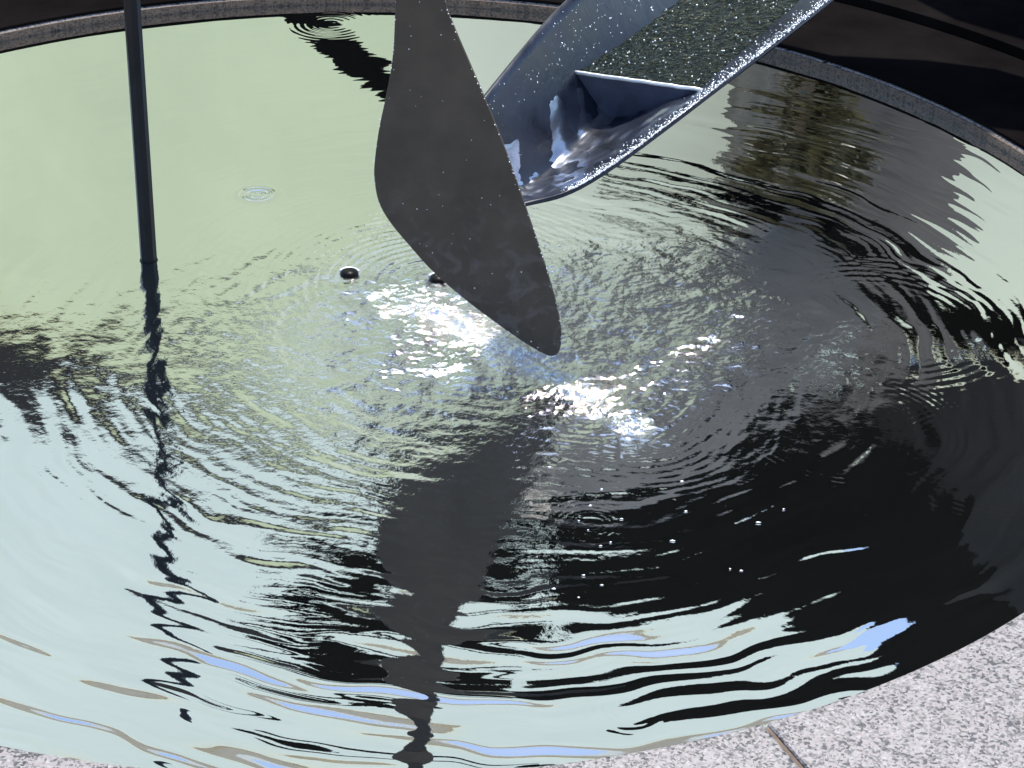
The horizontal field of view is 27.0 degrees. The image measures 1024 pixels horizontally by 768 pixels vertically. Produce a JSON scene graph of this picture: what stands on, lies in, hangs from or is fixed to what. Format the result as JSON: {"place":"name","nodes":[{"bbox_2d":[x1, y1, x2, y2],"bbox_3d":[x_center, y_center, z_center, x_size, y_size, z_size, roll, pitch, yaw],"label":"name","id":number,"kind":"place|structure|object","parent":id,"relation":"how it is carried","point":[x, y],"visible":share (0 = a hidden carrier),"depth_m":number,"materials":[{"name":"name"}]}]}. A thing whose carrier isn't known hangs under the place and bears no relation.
{"place":"outdoors","nodes":[
{"label":"outdoors","id":0,"kind":"place"},
{"bbox_2d":[0,5,1023,767],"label":"water","id":1,"kind":"structure","parent":0,"point":[276,491],"depth_m":3.34,"materials":[{"name":"clear liquid"}]},
{"bbox_2d":[123,0,157,263],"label":"steel rod","id":2,"kind":"object","parent":1,"relation":"in","point":[139,120],"visible":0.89,"depth_m":3.67,"materials":[{"name":"black metal"}]},
{"bbox_2d":[339,267,359,278],"bbox_3d":[-0.289,-0.172,3.790,0.038,0.066,0.038,2,30,0],"label":"water nozzle","id":3,"kind":"object","parent":1,"relation":"in","point":[349,272],"visible":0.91,"depth_m":3.77,"materials":[{"name":"black paint"}]},
{"bbox_2d":[428,272,444,283],"bbox_3d":[-0.131,-0.162,3.781,0.038,0.066,0.038,2,30,0],"label":"water nozzle","id":4,"kind":"object","parent":1,"relation":"in","point":[433,278],"visible":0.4,"depth_m":3.76,"materials":[{"name":"black paint"}]},
{"label":"ground","id":5,"kind":"structure","parent":0,"visible":0},
{"bbox_2d":[0,0,1023,148],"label":"fountain sculpture","id":6,"kind":"object","parent":5,"relation":"on","point":[965,58],"visible":0.77,"depth_m":4.77,"materials":[{"name":"black metal"}]},
{"bbox_2d":[373,0,561,356],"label":"leaf sculpture","id":7,"kind":"object","parent":6,"relation":"attached to","point":[451,200],"visible":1,"depth_m":3.33,"materials":[{"name":"metal"}]},
{"bbox_2d":[484,0,833,205],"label":"fountain spout","id":8,"kind":"object","parent":6,"relation":"attached to","point":[579,94],"visible":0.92,"depth_m":3.64,"materials":[{"name":"grey metal"}]},
{"bbox_2d":[765,61,828,767],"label":"mortar bed","id":9,"kind":"object","parent":5,"relation":"on","point":[785,749],"visible":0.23,"depth_m":2.64,"materials":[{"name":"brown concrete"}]},
{"bbox_2d":[0,0,231,32],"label":"coping stone","id":10,"kind":"object","parent":9,"relation":"on","point":[95,14],"visible":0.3,"depth_m":4.84,"materials":[{"name":"stone"}]},
{"bbox_2d":[0,725,798,767],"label":"coping stone","id":11,"kind":"object","parent":9,"relation":"on","point":[758,746],"visible":1,"depth_m":2.60,"materials":[{"name":"stone"}]},
{"bbox_2d":[484,0,826,62],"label":"coping stone","id":12,"kind":"object","parent":9,"relation":"on","point":[776,47],"visible":0.09,"depth_m":4.96,"materials":[{"name":"stone"}]},
{"bbox_2d":[767,613,1023,767],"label":"coping stone","id":13,"kind":"object","parent":9,"relation":"on","point":[963,707],"visible":0.98,"depth_m":2.68,"materials":[{"name":"stone"}]},
{"bbox_2d":[826,62,1023,152],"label":"coping stone","id":14,"kind":"object","parent":9,"relation":"on","point":[935,104],"visible":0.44,"depth_m":4.50,"materials":[{"name":"stone"}]},
{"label":"basin floor","id":15,"kind":"structure","parent":0,"visible":0},
{"bbox_2d":[0,0,1023,163],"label":"basin lip","id":16,"kind":"object","parent":15,"relation":"on","point":[986,136],"visible":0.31,"depth_m":4.80,"materials":[{"name":"grey metal"}]}
]}

